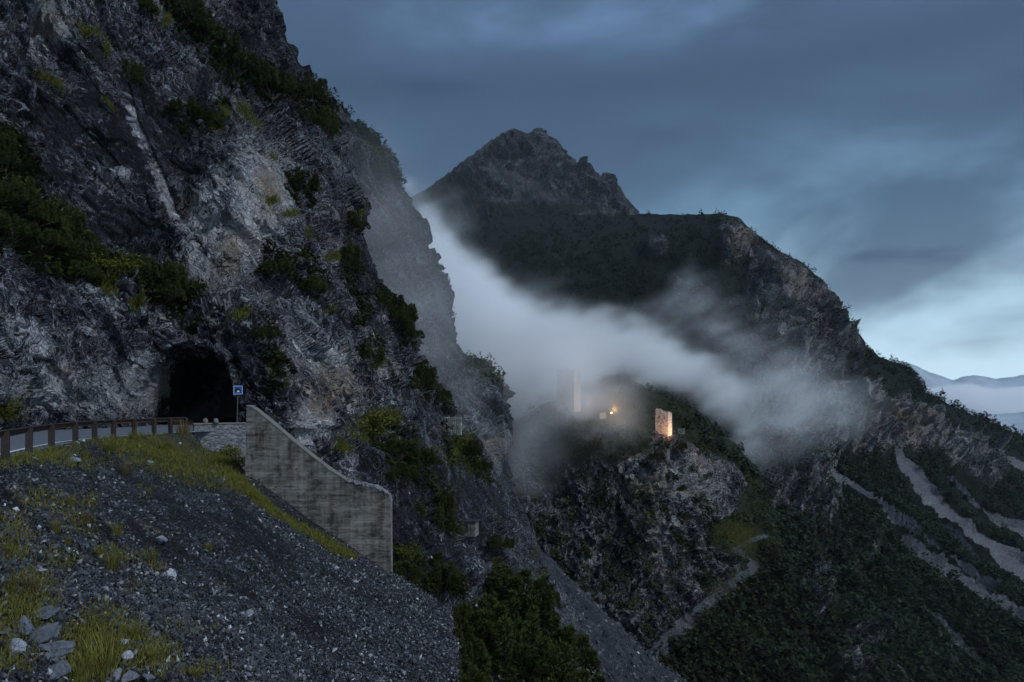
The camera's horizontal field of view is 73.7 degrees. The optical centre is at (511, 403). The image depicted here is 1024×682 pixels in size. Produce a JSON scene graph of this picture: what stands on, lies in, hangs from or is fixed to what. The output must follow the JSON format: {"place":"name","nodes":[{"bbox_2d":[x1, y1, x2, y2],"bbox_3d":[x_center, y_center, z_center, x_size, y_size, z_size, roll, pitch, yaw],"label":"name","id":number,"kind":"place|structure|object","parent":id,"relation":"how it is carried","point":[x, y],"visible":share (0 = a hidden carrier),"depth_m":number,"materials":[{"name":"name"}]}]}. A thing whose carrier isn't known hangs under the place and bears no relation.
{"place":"outdoors","nodes":[
{"label":"outdoors","id":0,"kind":"place"},
{"bbox_2d":[0,418,234,459],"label":"road","id":1,"kind":"structure","parent":0,"point":[40,439],"depth_m":41.10,"materials":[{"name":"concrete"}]},
{"bbox_2d":[0,433,457,681],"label":"scree slope","id":2,"kind":"structure","parent":0,"point":[235,526],"depth_m":26.58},
{"bbox_2d":[0,570,23,593],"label":"grass tussock","id":3,"kind":"object","parent":2,"relation":"on","point":[13,587],"depth_m":15.64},
{"bbox_2d":[8,638,26,653],"bbox_3d":[-10.437,5.128,14.340,0.391,0.350,0.426,0,0,-23],"label":"boulder","id":4,"kind":"object","parent":2,"relation":"on","point":[20,647],"visible":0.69,"depth_m":14.28,"materials":[{"name":"stone"}]},
{"bbox_2d":[16,615,34,634],"bbox_3d":[-10.778,4.935,15.057,0.369,0.497,0.594,0,0,-21],"label":"boulder","id":5,"kind":"object","parent":2,"relation":"on","point":[26,626],"visible":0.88,"depth_m":15.00,"materials":[{"name":"stone"}]},
{"bbox_2d":[34,605,60,618],"bbox_3d":[-11.002,4.956,16.151,0.477,0.306,0.668,0,0,-13],"label":"boulder","id":6,"kind":"object","parent":2,"relation":"on","point":[52,611],"visible":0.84,"depth_m":16.09,"materials":[{"name":"stone"}]},
{"bbox_2d":[35,621,61,643],"bbox_3d":[-10.621,5.318,15.565,0.552,0.640,0.652,0,0,21],"label":"boulder","id":7,"kind":"object","parent":2,"relation":"on","point":[49,631],"visible":0.63,"depth_m":15.47,"materials":[{"name":"stone"}]},
{"bbox_2d":[36,640,74,660],"bbox_3d":[-10.160,5.512,15.164,0.784,0.518,0.486,0,0,-31],"label":"boulder","id":8,"kind":"object","parent":2,"relation":"on","point":[62,646],"visible":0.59,"depth_m":15.05,"materials":[{"name":"stone"}]},
{"bbox_2d":[46,660,71,681],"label":"boulder","id":9,"kind":"object","parent":2,"relation":"on","point":[58,670],"visible":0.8,"depth_m":14.57,"materials":[{"name":"stone"}]},
{"bbox_2d":[49,650,97,681],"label":"grass tussock","id":10,"kind":"object","parent":2,"relation":"on","point":[84,673],"depth_m":14.89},
{"bbox_2d":[58,631,127,681],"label":"grass tussock","id":11,"kind":"object","parent":2,"relation":"on","point":[103,662],"depth_m":15.57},
{"bbox_2d":[0,417,187,461],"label":"guard rail","id":12,"kind":"object","parent":2,"relation":"on","point":[6,434],"visible":0.73,"depth_m":32.88,"materials":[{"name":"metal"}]},
{"bbox_2d":[95,548,124,569],"bbox_3d":[-12.013,4.574,20.321,1.139,0.717,1.195,0,0,38],"label":"grass tussock","id":13,"kind":"object","parent":2,"relation":"on","point":[113,563],"depth_m":20.27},
{"bbox_2d":[86,623,135,657],"bbox_3d":[-9.573,5.677,16.413,1.256,0.759,1.243,0,0,-35],"label":"grass tussock","id":14,"kind":"object","parent":2,"relation":"on","point":[117,639],"depth_m":16.39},
{"bbox_2d":[120,618,147,640],"bbox_3d":[-9.729,5.796,17.593,0.913,0.548,0.870,0,0,-11],"label":"grass tussock","id":15,"kind":"object","parent":2,"relation":"on","point":[134,632],"depth_m":17.61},
{"bbox_2d":[0,431,358,681],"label":"grass","id":16,"kind":"structure","parent":2,"relation":"on","point":[251,490],"depth_m":20.36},
{"bbox_2d":[192,422,245,469],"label":"stone parapet","id":17,"kind":"structure","parent":2,"relation":"on","point":[214,436],"depth_m":46.58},
{"bbox_2d":[216,440,244,457],"bbox_3d":[-17.296,2.836,42.262,2.328,1.153,1.672,0,0,22],"label":"olive bush","id":18,"kind":"object","parent":2,"relation":"on","point":[226,451],"visible":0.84,"depth_m":42.24,"materials":[{"name":"green plant"}]},
{"bbox_2d":[0,433,461,681],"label":"scree stones","id":19,"kind":"object","parent":2,"relation":"on","point":[74,585],"visible":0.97,"depth_m":23.18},
{"bbox_2d":[245,405,392,571],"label":"retaining wall","id":20,"kind":"structure","parent":2,"relation":"on","point":[304,480],"depth_m":38.00,"materials":[{"name":"concrete"}]},
{"bbox_2d":[453,625,485,667],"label":"mountain pine","id":21,"kind":"object","parent":2,"relation":"on","point":[473,648],"visible":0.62,"depth_m":32.72,"materials":[{"name":"green plant"}]},
{"bbox_2d":[457,656,487,681],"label":"mountain pine","id":22,"kind":"object","parent":2,"relation":"on","point":[474,677],"visible":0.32,"depth_m":30.11,"materials":[{"name":"green plant"}]},
{"bbox_2d":[451,602,496,661],"bbox_3d":[-3.615,15.347,45.706,4.752,4.381,5.624,0,0,-31],"label":"mountain pine","id":23,"kind":"object","parent":2,"relation":"on","point":[457,617],"visible":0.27,"depth_m":45.55,"materials":[{"name":"green plant"}]},
{"bbox_2d":[0,0,606,681],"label":"cliff","id":24,"kind":"structure","parent":0,"point":[138,174],"depth_m":68.16,"materials":[{"name":"stone"}]},
{"bbox_2d":[0,125,22,176],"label":"dwarf pine","id":25,"kind":"object","parent":24,"relation":"on","point":[10,136],"visible":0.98,"depth_m":54.26,"materials":[{"name":"green plant"}]},
{"bbox_2d":[0,397,23,419],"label":"olive bush","id":26,"kind":"object","parent":24,"relation":"on","point":[10,414],"visible":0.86,"depth_m":41.60,"materials":[{"name":"green plant"}]},
{"bbox_2d":[0,209,43,243],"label":"dwarf pine","id":27,"kind":"object","parent":24,"relation":"on","point":[27,229],"visible":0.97,"depth_m":49.65,"materials":[{"name":"green plant"}]},
{"bbox_2d":[0,175,44,210],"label":"dwarf pine","id":28,"kind":"object","parent":24,"relation":"on","point":[18,190],"visible":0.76,"depth_m":51.76,"materials":[{"name":"green plant"}]},
{"bbox_2d":[17,229,66,254],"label":"dwarf pine","id":29,"kind":"object","parent":24,"relation":"on","point":[49,238],"visible":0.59,"depth_m":52.21,"materials":[{"name":"green plant"}]},
{"bbox_2d":[26,201,65,226],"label":"dwarf pine","id":30,"kind":"object","parent":24,"relation":"on","point":[41,214],"visible":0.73,"depth_m":53.58,"materials":[{"name":"green plant"}]},
{"bbox_2d":[40,194,88,230],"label":"dwarf pine","id":31,"kind":"object","parent":24,"relation":"on","point":[64,213],"visible":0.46,"depth_m":56.37,"materials":[{"name":"green plant"}]},
{"bbox_2d":[45,219,100,257],"bbox_3d":[-36.413,-13.146,55.155,4.192,3.748,5.444,0,0,0],"label":"dwarf pine","id":32,"kind":"object","parent":24,"relation":"on","point":[65,231],"visible":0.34,"depth_m":54.78,"materials":[{"name":"green plant"}]},
{"bbox_2d":[51,259,107,283],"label":"dwarf pine","id":33,"kind":"object","parent":24,"relation":"on","point":[92,272],"visible":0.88,"depth_m":52.11,"materials":[{"name":"green plant"}]},
{"bbox_2d":[58,235,108,263],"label":"dwarf pine","id":34,"kind":"object","parent":24,"relation":"on","point":[93,246],"visible":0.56,"depth_m":54.71,"materials":[{"name":"green plant"}]},
{"bbox_2d":[87,252,144,276],"bbox_3d":[-31.951,-11.267,55.069,4.068,1.959,3.094,0,0,0],"label":"olive bush","id":35,"kind":"object","parent":24,"relation":"on","point":[122,265],"visible":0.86,"depth_m":54.49,"materials":[{"name":"green plant"}]},
{"bbox_2d":[121,58,145,84],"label":"dwarf pine","id":36,"kind":"object","parent":24,"relation":"on","point":[137,73],"visible":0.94,"depth_m":73.67,"materials":[{"name":"green plant"}]},
{"bbox_2d":[127,254,159,279],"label":"dwarf pine","id":37,"kind":"object","parent":24,"relation":"on","point":[148,268],"visible":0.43,"depth_m":57.26,"materials":[{"name":"green plant"}]},
{"bbox_2d":[136,0,159,17],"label":"dwarf pine","id":38,"kind":"object","parent":24,"relation":"on","point":[147,4],"visible":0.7,"depth_m":79.55,"materials":[{"name":"green plant"}]},
{"bbox_2d":[148,256,178,282],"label":"dwarf pine","id":39,"kind":"object","parent":24,"relation":"on","point":[165,272],"visible":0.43,"depth_m":59.96,"materials":[{"name":"green plant"}]},
{"bbox_2d":[155,278,186,300],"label":"dwarf pine","id":40,"kind":"object","parent":24,"relation":"on","point":[174,291],"visible":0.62,"depth_m":59.77,"materials":[{"name":"green plant"}]},
{"bbox_2d":[167,258,188,288],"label":"dwarf pine","id":41,"kind":"object","parent":24,"relation":"on","point":[182,274],"visible":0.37,"depth_m":61.08,"materials":[{"name":"green plant"}]},
{"bbox_2d":[169,95,201,120],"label":"dwarf pine","id":42,"kind":"object","parent":24,"relation":"on","point":[193,104],"visible":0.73,"depth_m":77.55,"materials":[{"name":"green plant"}]},
{"bbox_2d":[168,0,205,28],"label":"dwarf pine","id":43,"kind":"object","parent":24,"relation":"on","point":[190,7],"visible":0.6,"depth_m":87.82,"materials":[{"name":"green plant"}]},
{"bbox_2d":[168,277,207,302],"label":"dwarf pine","id":44,"kind":"object","parent":24,"relation":"on","point":[203,286],"visible":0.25,"depth_m":61.88,"materials":[{"name":"green plant"}]},
{"bbox_2d":[161,352,236,423],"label":"tunnel","id":45,"kind":"structure","parent":24,"relation":"on","point":[201,388],"depth_m":76.52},
{"bbox_2d":[190,6,233,47],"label":"dwarf pine","id":46,"kind":"object","parent":24,"relation":"on","point":[205,24],"visible":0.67,"depth_m":89.73,"materials":[{"name":"green plant"}]},
{"bbox_2d":[201,18,242,60],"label":"dwarf pine","id":47,"kind":"object","parent":24,"relation":"on","point":[235,46],"visible":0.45,"depth_m":93.33,"materials":[{"name":"green plant"}]},
{"bbox_2d":[216,36,260,82],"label":"dwarf pine","id":48,"kind":"object","parent":24,"relation":"on","point":[252,60],"visible":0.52,"depth_m":95.84,"materials":[{"name":"green plant"}]},
{"bbox_2d":[0,0,495,538],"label":"cliff undergrowth","id":49,"kind":"object","parent":24,"relation":"on","point":[158,296],"visible":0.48,"depth_m":76.88,"materials":[{"name":"green plant"}]},
{"bbox_2d":[240,60,281,89],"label":"dwarf pine","id":50,"kind":"object","parent":24,"relation":"on","point":[265,65],"visible":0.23,"depth_m":99.07,"materials":[{"name":"green plant"}]},
{"bbox_2d":[250,324,282,343],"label":"dwarf pine","id":51,"kind":"object","parent":24,"relation":"on","point":[264,330],"visible":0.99,"depth_m":57.45,"materials":[{"name":"green plant"}]},
{"bbox_2d":[250,66,295,99],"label":"dwarf pine","id":52,"kind":"object","parent":24,"relation":"on","point":[273,75],"visible":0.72,"depth_m":101.58,"materials":[{"name":"green plant"}]},
{"bbox_2d":[0,3,549,578],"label":"ledge grass","id":53,"kind":"structure","parent":24,"relation":"on","point":[340,443],"depth_m":70.49,"materials":[{"name":"green plant"}]},
{"bbox_2d":[263,258,296,279],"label":"dwarf pine","id":54,"kind":"object","parent":24,"relation":"on","point":[288,268],"visible":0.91,"depth_m":70.92,"materials":[{"name":"green plant"}]},
{"bbox_2d":[277,71,313,103],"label":"dwarf pine","id":55,"kind":"object","parent":24,"relation":"on","point":[302,89],"visible":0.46,"depth_m":104.91,"materials":[{"name":"green plant"}]},
{"bbox_2d":[283,166,321,192],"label":"dwarf pine","id":56,"kind":"object","parent":24,"relation":"on","point":[314,183],"visible":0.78,"depth_m":92.97,"materials":[{"name":"green plant"}]},
{"bbox_2d":[297,105,325,127],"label":"dwarf pine","id":57,"kind":"object","parent":24,"relation":"on","point":[314,115],"visible":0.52,"depth_m":110.29,"materials":[{"name":"green plant"}]},
{"bbox_2d":[297,275,328,295],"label":"dwarf pine","id":58,"kind":"object","parent":24,"relation":"on","point":[316,285],"visible":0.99,"depth_m":76.09,"materials":[{"name":"green plant"}]},
{"bbox_2d":[312,72,329,106],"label":"dwarf pine","id":59,"kind":"object","parent":24,"relation":"on","point":[321,82],"visible":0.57,"depth_m":129.04,"materials":[{"name":"green plant"}]},
{"bbox_2d":[320,105,339,141],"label":"dwarf pine","id":60,"kind":"object","parent":24,"relation":"on","point":[331,126],"visible":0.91,"depth_m":114.81,"materials":[{"name":"green plant"}]},
{"bbox_2d":[340,236,362,277],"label":"dwarf pine","id":61,"kind":"object","parent":24,"relation":"on","point":[346,254],"visible":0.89,"depth_m":99.95,"materials":[{"name":"green plant"}]},
{"bbox_2d":[346,209,370,231],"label":"dwarf pine","id":62,"kind":"object","parent":24,"relation":"on","point":[352,217],"visible":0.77,"depth_m":110.69,"materials":[{"name":"green plant"}]},
{"bbox_2d":[354,344,384,364],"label":"dwarf pine","id":63,"kind":"object","parent":24,"relation":"on","point":[368,352],"visible":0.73,"depth_m":82.04,"materials":[{"name":"green plant"}]},
{"bbox_2d":[363,403,398,435],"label":"olive bush","id":64,"kind":"object","parent":24,"relation":"on","point":[377,421],"visible":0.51,"depth_m":76.06,"materials":[{"name":"green plant"}]},
{"bbox_2d":[374,287,405,310],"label":"dwarf pine","id":65,"kind":"object","parent":24,"relation":"on","point":[383,296],"visible":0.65,"depth_m":106.37,"materials":[{"name":"green plant"}]},
{"bbox_2d":[374,432,420,460],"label":"dwarf pine","id":66,"kind":"object","parent":24,"relation":"on","point":[410,447],"visible":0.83,"depth_m":76.12,"materials":[{"name":"green plant"}]},
{"bbox_2d":[387,294,418,328],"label":"dwarf pine","id":67,"kind":"object","parent":24,"relation":"on","point":[404,310],"visible":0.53,"depth_m":114.85,"materials":[{"name":"green plant"}]},
{"bbox_2d":[386,461,421,486],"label":"dwarf pine","id":68,"kind":"object","parent":24,"relation":"on","point":[397,470],"visible":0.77,"depth_m":70.38,"materials":[{"name":"green plant"}]},
{"bbox_2d":[393,561,419,577],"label":"mountain pine","id":69,"kind":"object","parent":24,"relation":"on","point":[412,569],"visible":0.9,"depth_m":49.91,"materials":[{"name":"green plant"}]},
{"bbox_2d":[399,314,425,344],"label":"dwarf pine","id":70,"kind":"object","parent":24,"relation":"on","point":[410,331],"visible":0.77,"depth_m":114.58,"materials":[{"name":"green plant"}]},
{"bbox_2d":[399,438,442,473],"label":"dwarf pine","id":71,"kind":"object","parent":24,"relation":"on","point":[427,456],"visible":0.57,"depth_m":79.30,"materials":[{"name":"green plant"}]},
{"bbox_2d":[394,550,458,593],"bbox_3d":[-7.028,13.530,54.328,5.285,3.882,6.254,0,0,-31],"label":"mountain pine","id":72,"kind":"object","parent":24,"relation":"on","point":[443,569],"visible":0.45,"depth_m":53.72,"materials":[{"name":"green plant"}]},
{"bbox_2d":[415,359,438,389],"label":"dwarf pine","id":73,"kind":"object","parent":24,"relation":"on","point":[430,374],"visible":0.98,"depth_m":115.51,"materials":[{"name":"green plant"}]},
{"bbox_2d":[425,385,452,402],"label":"dwarf pine","id":74,"kind":"object","parent":24,"relation":"on","point":[444,393],"visible":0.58,"depth_m":116.70,"materials":[{"name":"green plant"}]},
{"bbox_2d":[413,559,469,604],"bbox_3d":[-5.537,13.803,52.535,4.848,3.730,3.812,0,0,0],"label":"mountain pine","id":75,"kind":"object","parent":24,"relation":"on","point":[454,588],"visible":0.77,"depth_m":51.58,"materials":[{"name":"green plant"}]},
{"bbox_2d":[424,503,459,533],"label":"dwarf pine","id":76,"kind":"object","parent":24,"relation":"on","point":[450,517],"visible":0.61,"depth_m":78.68,"materials":[{"name":"green plant"}]},
{"bbox_2d":[434,484,456,523],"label":"dwarf pine","id":77,"kind":"object","parent":24,"relation":"on","point":[443,497],"visible":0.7,"depth_m":81.34,"materials":[{"name":"green plant"}]},
{"bbox_2d":[444,417,461,434],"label":"parapet wall","id":78,"kind":"structure","parent":24,"relation":"on","point":[456,422],"depth_m":115.94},
{"bbox_2d":[461,518,479,536],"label":"concrete hut","id":79,"kind":"object","parent":24,"relation":"on","point":[471,527],"visible":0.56,"depth_m":94.16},
{"bbox_2d":[460,439,483,459],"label":"dwarf pine","id":80,"kind":"object","parent":24,"relation":"on","point":[473,448],"visible":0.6,"depth_m":120.68,"materials":[{"name":"green plant"}]},
{"bbox_2d":[469,458,492,472],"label":"dwarf pine","id":81,"kind":"object","parent":24,"relation":"on","point":[485,464],"visible":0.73,"depth_m":123.55,"materials":[{"name":"green plant"}]},
{"bbox_2d":[453,591,526,646],"bbox_3d":[-1.652,16.048,49.965,7.721,4.511,6.525,0,0,-18],"label":"mountain pine","id":82,"kind":"object","parent":24,"relation":"on","point":[497,608],"visible":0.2,"depth_m":50.34,"materials":[{"name":"green plant"}]},
{"bbox_2d":[458,601,533,681],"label":"mountain pine","id":83,"kind":"object","parent":24,"relation":"on","point":[522,659],"visible":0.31,"depth_m":44.21,"materials":[{"name":"green plant"}]},
{"bbox_2d":[488,534,515,550],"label":"dwarf pine","id":84,"kind":"object","parent":24,"relation":"on","point":[493,542],"visible":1,"depth_m":100.95,"materials":[{"name":"green plant"}]},
{"bbox_2d":[477,556,533,616],"bbox_3d":[-0.443,15.686,56.224,5.485,6.665,5.125,0,0,0],"label":"mountain pine","id":85,"kind":"object","parent":24,"relation":"on","point":[498,579],"visible":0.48,"depth_m":55.32,"materials":[{"name":"green plant"}]},
{"bbox_2d":[458,610,578,681],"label":"mountain pine","id":86,"kind":"object","parent":24,"relation":"on","point":[541,656],"visible":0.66,"depth_m":43.49,"materials":[{"name":"green plant"}]},
{"bbox_2d":[518,573,557,631],"bbox_3d":[1.911,15.878,54.038,3.578,5.189,3.817,0,0,0],"label":"mountain pine","id":87,"kind":"object","parent":24,"relation":"on","point":[546,605],"visible":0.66,"depth_m":53.34,"materials":[{"name":"green plant"}]},
{"bbox_2d":[506,589,581,669],"bbox_3d":[0.777,16.711,49.429,6.097,6.211,8.000,0,0,-34],"label":"mountain pine","id":88,"kind":"object","parent":24,"relation":"on","point":[568,633],"visible":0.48,"depth_m":48.85,"materials":[{"name":"green plant"}]},
{"bbox_2d":[536,623,601,681],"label":"mountain pine","id":89,"kind":"object","parent":24,"relation":"on","point":[588,655],"visible":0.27,"depth_m":48.66,"materials":[{"name":"green plant"}]},
{"bbox_2d":[535,658,606,681],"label":"mountain pine","id":90,"kind":"object","parent":24,"relation":"on","point":[584,675],"visible":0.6,"depth_m":44.28,"materials":[{"name":"green plant"}]},
{"bbox_2d":[334,99,541,556],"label":"ridge","id":91,"kind":"structure","parent":0,"point":[396,239],"depth_m":222.51,"materials":[{"name":"stone"}]},
{"bbox_2d":[323,86,507,385],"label":"ridge bushes","id":92,"kind":"object","parent":91,"relation":"on","point":[374,140],"visible":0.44,"depth_m":252.58,"materials":[{"name":"green plant"}]},
{"bbox_2d":[410,128,639,233],"bbox_3d":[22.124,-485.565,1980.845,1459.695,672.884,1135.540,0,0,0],"label":"peak","id":93,"kind":"structure","parent":0,"point":[514,172],"depth_m":1843.99,"materials":[{"name":"stone"}]},
{"bbox_2d":[540,551,683,681],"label":"talus chute","id":94,"kind":"object","parent":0,"point":[572,591],"visible":0.24,"depth_m":165.78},
{"bbox_2d":[540,550,686,681],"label":"talus stones","id":95,"kind":"object","parent":94,"relation":"on","point":[623,649],"visible":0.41,"depth_m":165.37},
{"bbox_2d":[507,368,781,675],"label":"castle hill","id":96,"kind":"structure","parent":0,"point":[685,594],"depth_m":244.88,"materials":[{"name":"stone"}]},
{"bbox_2d":[555,432,581,454],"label":"hill tree","id":97,"kind":"object","parent":96,"relation":"on","point":[561,443],"visible":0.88,"depth_m":247.25,"materials":[{"name":"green plant"}]},
{"bbox_2d":[557,367,580,411],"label":"ruined tower","id":98,"kind":"structure","parent":96,"relation":"on","point":[568,387],"depth_m":269.40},
{"bbox_2d":[507,365,812,681],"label":"hill bushes","id":99,"kind":"object","parent":96,"relation":"on","point":[569,425],"visible":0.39,"depth_m":252.00,"materials":[{"name":"green plant"}]},
{"bbox_2d":[655,409,671,436],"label":"ruined tower","id":100,"kind":"structure","parent":96,"relation":"on","point":[663,422],"depth_m":268.71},
{"bbox_2d":[702,514,764,600],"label":"meadow grass","id":101,"kind":"structure","parent":96,"relation":"on","point":[747,542],"depth_m":264.62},
{"bbox_2d":[670,409,815,681],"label":"hill wood","id":102,"kind":"object","parent":96,"relation":"on","point":[793,636],"visible":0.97,"depth_m":238.53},
{"bbox_2d":[277,0,1023,379],"label":"sky","id":103,"kind":"structure","parent":0,"point":[878,145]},
{"bbox_2d":[428,213,1023,681],"bbox_3d":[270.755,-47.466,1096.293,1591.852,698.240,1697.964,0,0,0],"label":"mountain","id":104,"kind":"structure","parent":0,"point":[862,433],"depth_m":679.34,"materials":[{"name":"stone"}]},
{"bbox_2d":[432,208,1023,681],"bbox_3d":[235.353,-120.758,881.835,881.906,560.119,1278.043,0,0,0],"label":"mountain forest","id":105,"kind":"object","parent":104,"relation":"on","point":[912,602],"visible":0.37,"depth_m":569.67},
{"bbox_2d":[495,356,1023,681],"bbox_3d":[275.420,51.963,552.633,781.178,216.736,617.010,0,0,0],"label":"tall forest","id":106,"kind":"object","parent":104,"relation":"on","point":[942,633],"visible":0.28,"depth_m":393.82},
{"bbox_2d":[655,218,1016,674],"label":"cliff shrubs","id":107,"kind":"object","parent":104,"relation":"on","point":[821,579],"visible":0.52,"depth_m":555.57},
{"bbox_2d":[895,361,1023,413],"bbox_3d":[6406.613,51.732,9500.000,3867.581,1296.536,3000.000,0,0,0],"label":"ridge","id":108,"kind":"structure","parent":0,"point":[976,399],"depth_m":9209.86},
{"bbox_2d":[954,375,1023,397],"bbox_3d":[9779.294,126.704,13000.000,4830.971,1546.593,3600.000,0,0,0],"label":"farther ridge","id":109,"kind":"structure","parent":0,"point":[1012,385],"depth_m":12840.24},
{"bbox_2d":[968,411,1023,433],"bbox_3d":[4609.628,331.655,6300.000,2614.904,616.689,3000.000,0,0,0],"label":"valley side","id":110,"kind":"structure","parent":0,"point":[1012,419],"depth_m":6160.98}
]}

